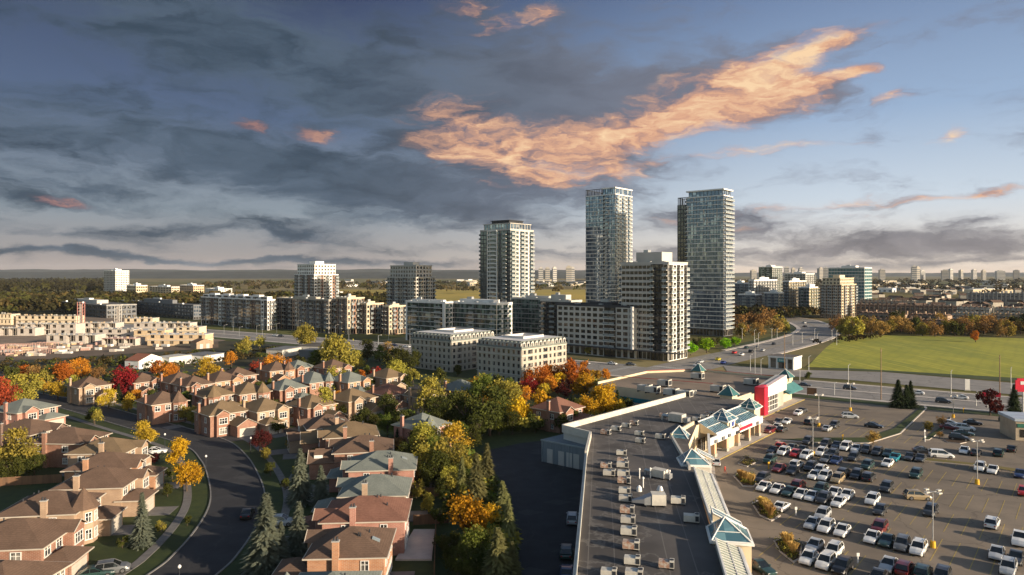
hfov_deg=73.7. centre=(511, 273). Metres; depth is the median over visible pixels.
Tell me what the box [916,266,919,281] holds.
tower
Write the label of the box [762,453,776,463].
sport utility car
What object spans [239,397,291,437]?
brick house
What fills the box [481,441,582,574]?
service lane
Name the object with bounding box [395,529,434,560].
patio
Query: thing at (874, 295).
house
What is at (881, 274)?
tower
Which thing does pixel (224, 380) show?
brick house
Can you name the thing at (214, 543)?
road
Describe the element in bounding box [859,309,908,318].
townhouse row
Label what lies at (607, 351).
window
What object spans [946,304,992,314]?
townhouse row
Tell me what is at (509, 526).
spruce tree
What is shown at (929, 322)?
deciduous tree
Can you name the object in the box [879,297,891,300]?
house
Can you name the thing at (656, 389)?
rooftop unit
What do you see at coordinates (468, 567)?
deciduous tree
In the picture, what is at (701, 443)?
shop window
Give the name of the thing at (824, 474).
sport utility car
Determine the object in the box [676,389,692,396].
rooftop unit
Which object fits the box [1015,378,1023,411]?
red sign
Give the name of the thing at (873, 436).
deciduous tree
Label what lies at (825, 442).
sport utility car
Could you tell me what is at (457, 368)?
deciduous tree
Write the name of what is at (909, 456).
sedan
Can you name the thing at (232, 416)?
window
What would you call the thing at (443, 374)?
deciduous tree
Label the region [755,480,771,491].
sedan
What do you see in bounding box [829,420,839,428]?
sport utility car
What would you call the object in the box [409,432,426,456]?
deciduous tree
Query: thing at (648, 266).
window
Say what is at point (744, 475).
ornamental grass
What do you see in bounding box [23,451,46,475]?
deciduous tree
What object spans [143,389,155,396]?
deciduous tree
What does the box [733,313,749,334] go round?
deciduous tree
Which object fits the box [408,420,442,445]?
deciduous tree
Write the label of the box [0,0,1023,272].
sky
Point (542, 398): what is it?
deciduous tree
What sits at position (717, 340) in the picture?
deciduous tree
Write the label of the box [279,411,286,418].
window
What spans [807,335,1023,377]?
field
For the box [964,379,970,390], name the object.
pylon sign
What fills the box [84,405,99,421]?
deciduous tree
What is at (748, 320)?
deciduous tree
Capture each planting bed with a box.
[733,473,756,486]
[738,456,756,466]
[752,500,780,520]
[773,538,801,562]
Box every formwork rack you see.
[0,349,28,354]
[1,343,35,348]
[25,348,55,353]
[37,342,58,347]
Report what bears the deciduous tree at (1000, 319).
on the ground at (401, 338)
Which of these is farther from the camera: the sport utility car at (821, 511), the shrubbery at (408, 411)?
the shrubbery at (408, 411)
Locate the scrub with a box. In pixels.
[0,346,300,376]
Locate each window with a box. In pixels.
[10,552,20,559]
[28,412,36,418]
[44,545,51,557]
[56,536,62,549]
[62,446,67,452]
[62,458,67,463]
[74,528,83,544]
[84,512,92,523]
[84,528,92,540]
[86,389,93,394]
[86,397,93,402]
[94,508,97,520]
[94,525,97,537]
[104,271,128,291]
[123,486,127,495]
[130,481,134,490]
[142,446,147,453]
[143,476,148,487]
[165,404,170,410]
[181,306,199,318]
[204,298,274,329]
[219,417,227,424]
[219,427,227,434]
[229,414,234,420]
[259,413,264,419]
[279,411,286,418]
[280,299,335,332]
[286,392,292,397]
[295,275,334,298]
[315,410,321,416]
[356,403,362,409]
[360,560,369,570]
[387,563,389,574]
[388,278,431,304]
[481,231,532,301]
[567,414,572,420]
[586,195,631,301]
[593,347,596,354]
[599,311,637,347]
[604,348,609,355]
[610,349,614,356]
[617,349,620,356]
[622,265,686,348]
[623,350,627,357]
[663,353,667,360]
[687,196,731,335]
[697,437,705,450]
[749,281,776,302]
[768,393,777,411]
[771,358,775,367]
[773,268,779,291]
[778,359,785,368]
[783,282,804,307]
[788,359,791,368]
[820,285,853,312]
[849,268,871,298]
[1020,429,1023,437]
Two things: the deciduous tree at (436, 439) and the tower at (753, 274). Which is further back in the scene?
the tower at (753, 274)
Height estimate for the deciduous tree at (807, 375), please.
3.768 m
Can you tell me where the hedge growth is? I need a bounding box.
[812,333,881,343]
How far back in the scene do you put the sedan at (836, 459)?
150.31 m
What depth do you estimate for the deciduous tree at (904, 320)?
486.98 m
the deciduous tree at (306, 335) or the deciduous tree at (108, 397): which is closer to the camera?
the deciduous tree at (108, 397)
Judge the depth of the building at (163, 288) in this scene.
1203.36 m
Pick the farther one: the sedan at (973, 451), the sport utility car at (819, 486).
the sedan at (973, 451)
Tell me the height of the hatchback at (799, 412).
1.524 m
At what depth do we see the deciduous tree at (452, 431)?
152.91 m
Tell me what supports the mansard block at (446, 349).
on the ground at (401, 338)
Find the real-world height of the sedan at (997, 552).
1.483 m
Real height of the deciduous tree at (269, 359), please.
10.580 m
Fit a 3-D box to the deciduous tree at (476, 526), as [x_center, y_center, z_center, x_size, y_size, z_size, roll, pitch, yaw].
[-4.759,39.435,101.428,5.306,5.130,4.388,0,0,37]
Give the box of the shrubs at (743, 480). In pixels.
[736,470,757,484]
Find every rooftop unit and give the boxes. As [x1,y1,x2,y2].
[600,429,610,435]
[600,462,611,468]
[601,566,616,574]
[603,468,615,476]
[611,425,621,431]
[616,449,626,454]
[617,457,627,460]
[617,460,628,468]
[617,469,629,475]
[617,475,630,484]
[619,486,630,493]
[619,493,632,502]
[620,504,634,513]
[621,423,630,428]
[621,514,635,524]
[621,525,636,537]
[622,538,639,551]
[624,554,640,566]
[625,567,643,574]
[629,420,638,425]
[634,430,643,436]
[635,437,645,443]
[637,384,652,392]
[645,385,660,394]
[655,433,665,439]
[657,379,671,387]
[659,558,674,570]
[663,388,678,395]
[671,495,685,505]
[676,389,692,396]
[684,512,699,524]
[690,372,704,379]
[692,416,700,420]
[704,411,713,415]
[710,384,725,391]
[743,378,758,385]
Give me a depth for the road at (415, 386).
286.25 m
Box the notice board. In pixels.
[807,388,816,397]
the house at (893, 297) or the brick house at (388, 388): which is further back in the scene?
the house at (893, 297)
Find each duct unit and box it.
[632,485,665,507]
[644,467,671,479]
[661,412,689,423]
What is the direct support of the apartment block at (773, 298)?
on the ground at (401, 338)
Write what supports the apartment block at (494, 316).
on the ground at (401, 338)
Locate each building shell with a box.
[0,312,20,324]
[0,326,45,335]
[15,314,83,323]
[16,322,85,334]
[47,332,105,343]
[85,321,123,332]
[96,327,141,336]
[101,336,144,345]
[125,316,159,322]
[133,328,172,340]
[134,321,196,332]
[147,332,212,345]
[177,325,205,332]
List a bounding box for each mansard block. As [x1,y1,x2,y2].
[410,327,494,371]
[476,333,566,382]
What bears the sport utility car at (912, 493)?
on the parking lot
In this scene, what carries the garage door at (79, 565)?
in the brick house at (40, 539)
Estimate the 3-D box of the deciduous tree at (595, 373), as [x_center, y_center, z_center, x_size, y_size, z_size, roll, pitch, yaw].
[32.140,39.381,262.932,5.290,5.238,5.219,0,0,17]
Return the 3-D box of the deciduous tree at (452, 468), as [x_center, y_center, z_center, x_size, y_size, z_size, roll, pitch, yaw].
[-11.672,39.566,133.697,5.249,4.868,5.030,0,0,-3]
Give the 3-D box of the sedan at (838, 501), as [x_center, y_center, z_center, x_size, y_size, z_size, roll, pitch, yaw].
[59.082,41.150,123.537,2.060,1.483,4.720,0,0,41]
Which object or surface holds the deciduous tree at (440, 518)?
on the ground at (401, 338)
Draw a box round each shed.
[125,353,161,368]
[161,354,190,363]
[190,338,212,348]
[190,351,224,362]
[266,346,301,357]
[297,343,322,348]
[298,348,336,358]
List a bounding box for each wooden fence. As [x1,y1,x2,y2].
[0,473,61,485]
[410,487,454,495]
[413,513,448,525]
[434,519,435,574]
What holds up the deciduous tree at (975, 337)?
on the ground at (401, 338)
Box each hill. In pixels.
[0,269,585,274]
[0,271,585,278]
[733,272,1023,275]
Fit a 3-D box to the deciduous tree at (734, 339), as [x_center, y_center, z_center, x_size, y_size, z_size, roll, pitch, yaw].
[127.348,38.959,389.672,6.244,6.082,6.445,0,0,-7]
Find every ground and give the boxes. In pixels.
[0,276,1023,395]
[0,316,224,352]
[0,341,217,360]
[0,341,337,368]
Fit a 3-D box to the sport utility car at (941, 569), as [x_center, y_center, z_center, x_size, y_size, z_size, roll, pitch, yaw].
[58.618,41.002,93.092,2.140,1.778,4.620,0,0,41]
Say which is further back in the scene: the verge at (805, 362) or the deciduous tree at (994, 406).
the verge at (805, 362)
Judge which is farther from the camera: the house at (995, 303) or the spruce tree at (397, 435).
the house at (995, 303)
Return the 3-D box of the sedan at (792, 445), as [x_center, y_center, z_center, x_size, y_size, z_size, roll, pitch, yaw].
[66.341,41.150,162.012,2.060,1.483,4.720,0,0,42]
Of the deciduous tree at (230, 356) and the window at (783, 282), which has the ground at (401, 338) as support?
the deciduous tree at (230, 356)
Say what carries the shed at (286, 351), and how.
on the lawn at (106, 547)
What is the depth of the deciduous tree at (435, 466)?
133.60 m
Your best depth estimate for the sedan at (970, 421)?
188.91 m
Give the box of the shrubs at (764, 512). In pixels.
[753,500,781,518]
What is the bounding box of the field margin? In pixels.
[805,368,1016,381]
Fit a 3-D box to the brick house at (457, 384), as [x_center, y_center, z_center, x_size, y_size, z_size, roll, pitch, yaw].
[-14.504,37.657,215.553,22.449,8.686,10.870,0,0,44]
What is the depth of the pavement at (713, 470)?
141.91 m
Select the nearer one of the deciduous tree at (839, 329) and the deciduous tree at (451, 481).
the deciduous tree at (451, 481)
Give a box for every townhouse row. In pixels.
[856,302,956,316]
[858,298,914,304]
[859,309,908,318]
[866,315,902,331]
[907,316,942,330]
[909,311,951,319]
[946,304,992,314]
[952,310,988,321]
[967,291,1023,305]
[991,311,1022,320]
[994,305,1023,314]
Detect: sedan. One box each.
[76,564,114,574]
[148,446,167,453]
[240,508,254,519]
[560,564,572,574]
[712,458,720,465]
[752,557,776,574]
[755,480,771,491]
[766,445,778,453]
[769,482,784,494]
[771,462,785,472]
[773,418,782,423]
[773,500,790,511]
[776,425,787,432]
[781,417,792,424]
[781,485,796,496]
[785,465,799,475]
[786,443,797,449]
[792,487,807,499]
[797,444,808,449]
[798,382,811,386]
[798,548,818,565]
[803,515,820,530]
[804,489,818,501]
[804,536,824,550]
[807,469,819,479]
[820,453,831,463]
[822,425,832,431]
[827,486,841,496]
[829,455,842,464]
[830,440,840,448]
[830,495,846,507]
[833,522,850,537]
[839,488,854,500]
[850,443,861,451]
[863,529,880,544]
[864,421,883,428]
[868,566,887,574]
[877,532,895,548]
[878,555,897,573]
[881,457,893,467]
[882,448,893,456]
[889,452,900,461]
[903,452,915,460]
[912,446,928,452]
[914,390,924,394]
[914,453,926,462]
[939,423,959,429]
[943,419,956,424]
[952,394,968,399]
[953,429,974,436]
[958,445,969,454]
[963,418,982,425]
[970,448,981,456]
[986,464,998,474]
[988,544,1005,560]
[1006,445,1016,452]
[1007,548,1023,566]
[1013,468,1023,478]
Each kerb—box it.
[775,406,926,443]
[925,460,1012,471]
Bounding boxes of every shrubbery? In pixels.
[53,362,371,403]
[313,393,430,418]
[444,445,522,558]
[445,395,625,431]
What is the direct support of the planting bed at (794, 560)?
on the parking lot
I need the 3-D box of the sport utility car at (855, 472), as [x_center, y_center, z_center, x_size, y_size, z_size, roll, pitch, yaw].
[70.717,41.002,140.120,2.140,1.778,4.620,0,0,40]
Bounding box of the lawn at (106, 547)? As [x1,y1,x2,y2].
[0,356,604,574]
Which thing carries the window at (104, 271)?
in the apartment tower at (115, 279)
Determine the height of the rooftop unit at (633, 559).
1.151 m
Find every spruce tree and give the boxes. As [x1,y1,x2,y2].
[116,384,122,401]
[125,492,156,550]
[235,492,290,574]
[275,521,291,559]
[284,448,314,509]
[286,501,309,557]
[309,465,331,508]
[394,428,398,448]
[453,456,466,498]
[464,453,487,504]
[477,527,516,574]
[479,443,498,493]
[493,481,520,529]
[501,498,520,555]
[507,541,524,574]
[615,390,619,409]
[887,379,909,408]
[902,385,916,408]
[908,380,919,407]
[1005,384,1021,411]
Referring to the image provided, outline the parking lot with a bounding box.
[715,397,1023,574]
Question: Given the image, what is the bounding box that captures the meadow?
[339,290,585,301]
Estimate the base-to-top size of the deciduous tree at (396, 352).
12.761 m
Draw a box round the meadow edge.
[746,342,832,363]
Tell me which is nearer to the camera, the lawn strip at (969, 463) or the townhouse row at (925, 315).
the lawn strip at (969, 463)
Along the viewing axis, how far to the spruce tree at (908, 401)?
212.00 m
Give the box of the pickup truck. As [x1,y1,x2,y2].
[1010,529,1023,546]
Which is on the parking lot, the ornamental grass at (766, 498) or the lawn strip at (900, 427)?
the lawn strip at (900, 427)
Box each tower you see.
[77,302,84,322]
[104,268,128,292]
[109,304,122,321]
[294,261,338,298]
[386,262,435,304]
[479,220,534,301]
[539,267,542,281]
[545,267,549,281]
[552,267,556,281]
[566,266,571,281]
[572,267,574,281]
[585,187,632,302]
[677,188,734,335]
[750,270,756,279]
[784,266,788,279]
[817,267,822,278]
[818,275,857,318]
[823,267,827,277]
[878,269,884,279]
[911,266,916,280]
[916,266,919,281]
[920,270,924,279]
[941,270,948,279]
[947,269,952,279]
[958,270,962,279]
[971,269,976,279]
[981,270,985,279]
[995,270,1004,279]
[1013,270,1019,279]
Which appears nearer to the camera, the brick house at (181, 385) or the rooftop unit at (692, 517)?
the rooftop unit at (692, 517)
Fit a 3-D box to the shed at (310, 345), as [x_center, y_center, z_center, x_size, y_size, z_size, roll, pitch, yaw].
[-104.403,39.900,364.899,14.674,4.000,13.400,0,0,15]
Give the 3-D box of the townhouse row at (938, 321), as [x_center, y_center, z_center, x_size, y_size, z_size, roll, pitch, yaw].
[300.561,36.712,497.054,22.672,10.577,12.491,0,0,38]
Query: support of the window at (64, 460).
in the brick house at (56, 444)
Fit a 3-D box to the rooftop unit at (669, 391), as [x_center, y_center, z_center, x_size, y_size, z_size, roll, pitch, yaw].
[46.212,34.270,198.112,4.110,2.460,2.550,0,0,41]
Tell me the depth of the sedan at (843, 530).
109.15 m
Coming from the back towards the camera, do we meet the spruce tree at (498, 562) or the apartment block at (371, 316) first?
the apartment block at (371, 316)
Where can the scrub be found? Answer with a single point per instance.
(241, 354)
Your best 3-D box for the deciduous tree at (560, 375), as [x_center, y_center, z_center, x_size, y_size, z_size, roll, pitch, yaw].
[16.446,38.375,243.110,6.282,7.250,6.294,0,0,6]
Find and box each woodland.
[0,277,103,292]
[0,289,386,311]
[202,279,464,289]
[435,280,585,291]
[733,278,1023,292]
[733,304,824,317]
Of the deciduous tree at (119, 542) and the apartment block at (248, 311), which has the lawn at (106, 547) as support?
the deciduous tree at (119, 542)
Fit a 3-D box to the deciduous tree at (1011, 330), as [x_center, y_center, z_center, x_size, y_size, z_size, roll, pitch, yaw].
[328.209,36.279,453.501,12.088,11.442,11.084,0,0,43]
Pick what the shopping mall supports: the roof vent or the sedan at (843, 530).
the roof vent
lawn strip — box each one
[779,406,924,441]
[926,428,943,438]
[926,458,1015,470]
[944,439,964,442]
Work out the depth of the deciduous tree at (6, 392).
204.15 m
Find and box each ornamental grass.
[737,469,744,478]
[741,471,748,480]
[746,472,754,484]
[757,496,765,506]
[760,497,770,507]
[762,500,772,512]
[765,504,775,518]
[781,531,794,546]
[787,540,799,554]
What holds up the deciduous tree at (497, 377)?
on the ground at (401, 338)
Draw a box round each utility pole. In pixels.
[783,334,784,368]
[880,350,881,399]
[999,355,999,397]
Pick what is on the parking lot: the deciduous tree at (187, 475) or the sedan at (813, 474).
the sedan at (813, 474)
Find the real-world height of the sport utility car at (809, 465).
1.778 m
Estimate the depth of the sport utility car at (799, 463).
146.44 m
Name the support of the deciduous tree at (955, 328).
on the ground at (401, 338)
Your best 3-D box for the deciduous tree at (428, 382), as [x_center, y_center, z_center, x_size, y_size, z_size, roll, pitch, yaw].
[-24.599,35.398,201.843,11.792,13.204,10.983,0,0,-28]
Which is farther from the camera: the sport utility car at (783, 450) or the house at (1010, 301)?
the house at (1010, 301)
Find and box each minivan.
[839,440,852,450]
[928,448,954,458]
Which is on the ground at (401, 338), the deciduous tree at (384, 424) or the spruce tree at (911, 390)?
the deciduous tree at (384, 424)
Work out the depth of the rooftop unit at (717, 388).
202.89 m
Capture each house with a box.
[0,398,71,426]
[0,418,70,451]
[0,487,134,544]
[0,518,94,574]
[0,560,74,574]
[25,427,112,467]
[49,466,177,516]
[60,450,182,488]
[62,436,166,476]
[65,375,119,405]
[123,372,159,399]
[134,390,189,428]
[158,372,190,393]
[171,375,215,403]
[189,384,241,407]
[192,400,257,438]
[201,370,244,388]
[220,367,260,383]
[227,382,271,402]
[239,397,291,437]
[255,361,295,382]
[266,378,309,402]
[270,414,348,454]
[272,526,414,574]
[283,360,313,377]
[283,421,379,459]
[285,393,346,426]
[285,570,382,574]
[286,494,412,555]
[289,433,393,480]
[291,370,334,395]
[311,473,427,521]
[312,449,431,496]
[313,359,353,374]
[330,388,384,420]
[334,371,372,391]
[364,382,411,416]
[366,368,406,388]
[391,411,466,456]
[401,386,456,414]
[438,379,483,402]
[529,396,592,432]
[872,293,877,297]
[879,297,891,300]
[891,296,903,299]
[909,298,919,302]
[919,298,931,303]
[926,290,933,294]
[931,296,940,301]
[931,302,945,305]
[938,298,949,301]
[943,293,950,297]
[948,299,962,305]
[959,293,966,298]
[961,304,977,306]
[987,300,1002,306]
[1007,299,1022,305]
[1007,304,1022,306]
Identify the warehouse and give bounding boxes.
[877,288,895,291]
[896,287,920,290]
[912,289,956,293]
[952,286,973,288]
[964,289,983,292]
[970,288,1012,292]
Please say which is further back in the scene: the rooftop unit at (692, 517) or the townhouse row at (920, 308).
the townhouse row at (920, 308)
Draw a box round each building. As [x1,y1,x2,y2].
[51,298,136,317]
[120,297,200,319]
[127,283,147,292]
[149,284,179,292]
[180,283,203,292]
[205,286,231,292]
[768,353,801,369]
[828,265,871,301]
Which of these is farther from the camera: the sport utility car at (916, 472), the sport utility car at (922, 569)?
the sport utility car at (916, 472)
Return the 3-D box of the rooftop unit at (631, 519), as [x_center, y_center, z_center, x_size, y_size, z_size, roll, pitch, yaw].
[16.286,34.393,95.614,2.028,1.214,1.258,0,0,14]
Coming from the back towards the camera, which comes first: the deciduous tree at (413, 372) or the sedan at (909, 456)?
the deciduous tree at (413, 372)
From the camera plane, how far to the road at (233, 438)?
175.63 m
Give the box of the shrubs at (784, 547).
[769,535,805,559]
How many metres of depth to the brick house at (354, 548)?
89.61 m
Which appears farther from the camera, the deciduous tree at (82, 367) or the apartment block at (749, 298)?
the apartment block at (749, 298)
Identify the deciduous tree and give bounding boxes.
[0,376,22,405]
[0,424,41,474]
[0,454,30,477]
[2,366,20,379]
[3,371,44,399]
[19,363,30,380]
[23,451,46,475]
[26,365,43,379]
[36,378,50,393]
[39,369,57,382]
[45,380,66,399]
[49,360,75,382]
[62,374,79,383]
[69,357,91,378]
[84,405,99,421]
[90,367,107,378]
[90,408,103,424]
[95,388,117,408]
[109,363,140,396]
[116,535,129,547]
[120,392,135,411]
[129,388,142,399]
[131,420,159,441]
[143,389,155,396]
[149,359,162,373]
[152,452,159,463]
[153,361,179,377]
[154,520,166,531]
[161,483,172,496]
[163,436,190,464]
[164,463,179,478]
[173,459,203,490]
[175,404,190,421]
[181,388,191,406]
[184,515,191,525]
[186,404,196,423]
[195,354,223,376]
[223,351,237,366]
[234,336,252,350]
[247,429,272,452]
[249,359,264,372]
[252,334,265,347]
[261,352,285,364]
[261,447,270,460]
[263,462,274,475]
[264,378,271,384]
[270,416,288,432]
[279,478,289,488]
[291,322,317,343]
[294,356,305,361]
[306,349,321,365]
[311,385,337,410]
[317,339,333,357]
[318,330,361,365]
[326,365,347,376]
[338,404,350,417]
[349,349,366,368]
[350,406,372,422]
[359,339,376,361]
[361,365,370,376]
[367,366,380,373]
[367,413,381,425]
[371,344,387,360]
[376,391,398,417]
[376,412,394,436]
[381,341,393,353]
[381,344,409,367]
[384,357,408,373]
[388,408,411,437]
[393,435,407,449]
[394,441,412,452]
[400,347,421,369]
[402,374,413,388]
[407,368,419,382]
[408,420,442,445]
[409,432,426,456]
[409,440,433,474]
[410,478,426,498]
[411,373,450,411]
[414,467,433,486]
[417,449,454,485]
[420,492,434,511]
[423,434,446,454]
[424,392,446,413]
[429,408,447,419]
[430,436,473,470]
[430,507,448,524]
[432,534,450,550]
[433,476,455,498]
[434,367,446,382]
[436,488,455,511]
[439,392,464,421]
[439,420,474,448]
[439,437,455,452]
[439,463,465,486]
[442,386,483,424]
[443,469,465,495]
[443,489,494,539]
[448,541,483,574]
[451,419,470,435]
[453,364,461,375]
[454,455,471,468]
[457,522,492,559]
[459,470,484,493]
[460,424,482,449]
[462,372,494,403]
[464,410,490,435]
[470,383,510,435]
[470,521,491,541]
[472,502,501,530]
[473,545,489,574]
[489,378,524,404]
[491,409,507,434]
[492,374,503,384]
[503,395,532,426]
[504,410,522,434]
[518,373,539,398]
[520,360,551,389]
[520,385,530,402]
[527,412,547,432]
[531,388,552,408]
[535,383,551,394]
[541,360,565,379]
[543,375,557,394]
[551,413,569,433]
[554,371,566,382]
[554,378,573,398]
[556,357,579,385]
[564,372,578,389]
[570,371,597,395]
[576,393,601,414]
[577,360,590,375]
[584,344,591,354]
[588,369,601,380]
[589,383,604,400]
[592,377,599,387]
[592,381,619,412]
[600,368,610,379]
[609,397,626,411]
[620,396,634,406]
[687,341,698,354]
[692,336,702,345]
[697,338,714,352]
[712,336,721,346]
[718,337,731,347]
[730,336,741,346]
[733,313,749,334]
[735,323,746,337]
[739,312,760,331]
[749,306,775,327]
[749,322,765,335]
[763,309,776,324]
[765,318,785,334]
[773,314,786,323]
[783,320,790,333]
[804,372,811,379]
[827,313,841,331]
[834,321,850,334]
[837,316,860,335]
[837,320,852,335]
[841,316,865,335]
[856,315,870,327]
[862,315,879,333]
[865,429,881,444]
[875,321,891,335]
[880,318,897,334]
[885,314,904,332]
[889,309,904,317]
[896,315,908,331]
[902,319,915,334]
[910,317,921,330]
[914,322,929,335]
[922,421,933,430]
[925,319,943,336]
[925,321,936,333]
[935,312,948,319]
[935,431,943,437]
[936,415,946,423]
[940,320,950,333]
[947,319,966,335]
[955,314,975,334]
[956,315,969,334]
[967,313,982,330]
[968,322,976,334]
[970,330,979,341]
[972,313,994,334]
[975,386,1004,415]
[985,313,1005,332]
[992,322,1008,336]
[993,318,1014,335]
[996,319,1016,336]
[1009,316,1018,323]
[1013,321,1023,333]
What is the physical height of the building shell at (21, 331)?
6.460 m
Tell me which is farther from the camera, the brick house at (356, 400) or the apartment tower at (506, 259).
the apartment tower at (506, 259)
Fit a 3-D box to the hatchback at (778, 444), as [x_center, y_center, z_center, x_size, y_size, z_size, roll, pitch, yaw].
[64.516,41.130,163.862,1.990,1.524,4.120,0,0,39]
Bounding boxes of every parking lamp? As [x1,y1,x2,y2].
[807,416,818,455]
[814,394,823,426]
[846,382,854,410]
[923,488,941,547]
[949,394,957,417]
[970,438,984,484]
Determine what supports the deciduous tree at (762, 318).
on the ground at (401, 338)
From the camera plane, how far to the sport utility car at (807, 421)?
188.43 m
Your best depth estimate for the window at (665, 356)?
326.85 m
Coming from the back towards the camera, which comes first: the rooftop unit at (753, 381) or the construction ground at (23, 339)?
the construction ground at (23, 339)
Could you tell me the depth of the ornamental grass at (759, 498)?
121.85 m
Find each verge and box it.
[85,321,1021,415]
[742,339,835,366]
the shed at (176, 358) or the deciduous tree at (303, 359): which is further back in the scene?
the shed at (176, 358)
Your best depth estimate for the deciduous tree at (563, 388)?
225.12 m
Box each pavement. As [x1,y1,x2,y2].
[3,365,290,574]
[124,317,1021,412]
[704,398,803,459]
[712,466,752,574]
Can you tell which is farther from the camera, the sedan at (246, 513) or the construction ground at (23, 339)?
the construction ground at (23, 339)
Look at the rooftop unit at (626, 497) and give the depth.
104.25 m
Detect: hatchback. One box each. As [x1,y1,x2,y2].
[775,442,786,446]
[789,448,801,457]
[793,409,802,415]
[872,502,887,515]
[1017,484,1023,495]
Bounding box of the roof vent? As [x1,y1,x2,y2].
[636,485,641,491]
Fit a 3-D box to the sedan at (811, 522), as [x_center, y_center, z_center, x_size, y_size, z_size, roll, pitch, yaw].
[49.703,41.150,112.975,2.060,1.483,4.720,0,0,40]
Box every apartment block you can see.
[199,293,276,329]
[275,295,335,332]
[334,294,364,333]
[359,299,383,333]
[381,302,405,334]
[405,297,452,339]
[453,297,512,335]
[511,293,550,333]
[539,292,581,335]
[556,299,683,358]
[619,250,689,360]
[733,279,748,302]
[737,290,762,307]
[748,276,776,303]
[759,264,781,291]
[764,288,783,307]
[782,277,807,307]
[784,271,815,284]
[797,283,819,307]
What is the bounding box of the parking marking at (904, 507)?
[753,412,1022,574]
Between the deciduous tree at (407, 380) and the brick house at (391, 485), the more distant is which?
the deciduous tree at (407, 380)
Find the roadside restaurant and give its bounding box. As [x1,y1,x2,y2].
[998,411,1023,440]
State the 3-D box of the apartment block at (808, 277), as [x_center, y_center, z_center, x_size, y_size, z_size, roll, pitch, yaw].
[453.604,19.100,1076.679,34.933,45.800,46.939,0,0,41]
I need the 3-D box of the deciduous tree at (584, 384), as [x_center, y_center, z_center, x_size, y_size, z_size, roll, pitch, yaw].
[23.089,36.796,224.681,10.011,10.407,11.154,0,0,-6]
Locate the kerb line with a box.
[720,399,804,459]
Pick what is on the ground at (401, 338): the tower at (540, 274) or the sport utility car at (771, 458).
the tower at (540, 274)
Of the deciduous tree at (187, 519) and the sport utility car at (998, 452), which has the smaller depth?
the deciduous tree at (187, 519)
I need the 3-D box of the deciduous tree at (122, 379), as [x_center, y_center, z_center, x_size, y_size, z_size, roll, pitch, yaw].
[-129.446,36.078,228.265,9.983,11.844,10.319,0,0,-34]
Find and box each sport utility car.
[95,558,130,573]
[273,513,292,526]
[559,543,573,559]
[566,511,578,524]
[754,470,770,482]
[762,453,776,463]
[763,425,775,433]
[776,445,790,455]
[789,459,803,467]
[790,478,805,487]
[799,448,813,459]
[802,435,813,444]
[803,418,814,424]
[803,460,817,470]
[813,481,828,491]
[814,463,828,470]
[814,505,831,517]
[815,445,827,455]
[815,490,831,504]
[815,549,836,570]
[816,516,835,533]
[817,468,832,481]
[819,437,831,446]
[824,539,843,556]
[826,447,839,455]
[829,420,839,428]
[830,471,844,483]
[831,554,853,574]
[837,466,850,477]
[841,411,858,418]
[843,384,856,389]
[847,451,859,461]
[849,467,863,479]
[860,443,872,453]
[860,458,874,469]
[861,471,875,481]
[864,490,880,505]
[870,517,888,533]
[871,445,883,455]
[879,479,894,492]
[893,533,911,552]
[894,558,914,574]
[902,488,931,500]
[909,466,922,478]
[909,536,927,556]
[913,562,932,574]
[922,502,938,517]
[932,563,952,574]
[935,397,951,403]
[948,432,969,441]
[955,422,975,430]
[973,460,985,471]
[983,515,1000,529]
[992,448,1004,456]
[998,555,1017,574]
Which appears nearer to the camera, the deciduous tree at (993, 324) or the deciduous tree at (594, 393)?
the deciduous tree at (594, 393)
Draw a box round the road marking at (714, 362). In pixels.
[215,317,1002,409]
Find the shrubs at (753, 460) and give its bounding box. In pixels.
[739,455,757,465]
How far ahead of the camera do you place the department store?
216.40 m
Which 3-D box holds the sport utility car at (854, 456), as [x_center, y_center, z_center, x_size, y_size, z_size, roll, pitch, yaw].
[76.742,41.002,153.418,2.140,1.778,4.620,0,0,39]
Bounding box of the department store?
[597,363,802,415]
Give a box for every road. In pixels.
[0,369,263,574]
[45,368,432,388]
[124,325,1021,411]
[221,420,368,441]
[632,316,836,371]
[724,365,1021,394]
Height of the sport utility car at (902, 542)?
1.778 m
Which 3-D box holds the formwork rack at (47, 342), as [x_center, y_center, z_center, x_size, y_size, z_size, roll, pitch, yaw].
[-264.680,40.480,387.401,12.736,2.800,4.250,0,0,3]
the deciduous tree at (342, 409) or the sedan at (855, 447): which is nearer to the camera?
the sedan at (855, 447)
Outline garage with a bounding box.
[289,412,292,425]
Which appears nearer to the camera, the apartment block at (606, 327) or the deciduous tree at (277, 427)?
the deciduous tree at (277, 427)
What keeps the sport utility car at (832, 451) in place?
on the parking lot
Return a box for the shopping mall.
[541,390,762,574]
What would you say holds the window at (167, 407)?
in the brick house at (160, 407)
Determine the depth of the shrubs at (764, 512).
118.76 m
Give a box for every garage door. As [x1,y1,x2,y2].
[49,418,63,422]
[71,554,86,574]
[111,513,121,533]
[146,495,153,511]
[156,472,162,487]
[240,426,254,436]
[268,426,280,433]
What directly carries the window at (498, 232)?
in the apartment tower at (506, 259)
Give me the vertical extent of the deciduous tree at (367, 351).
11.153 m
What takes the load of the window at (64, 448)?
in the brick house at (56, 444)
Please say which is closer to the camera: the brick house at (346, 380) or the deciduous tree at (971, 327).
the brick house at (346, 380)

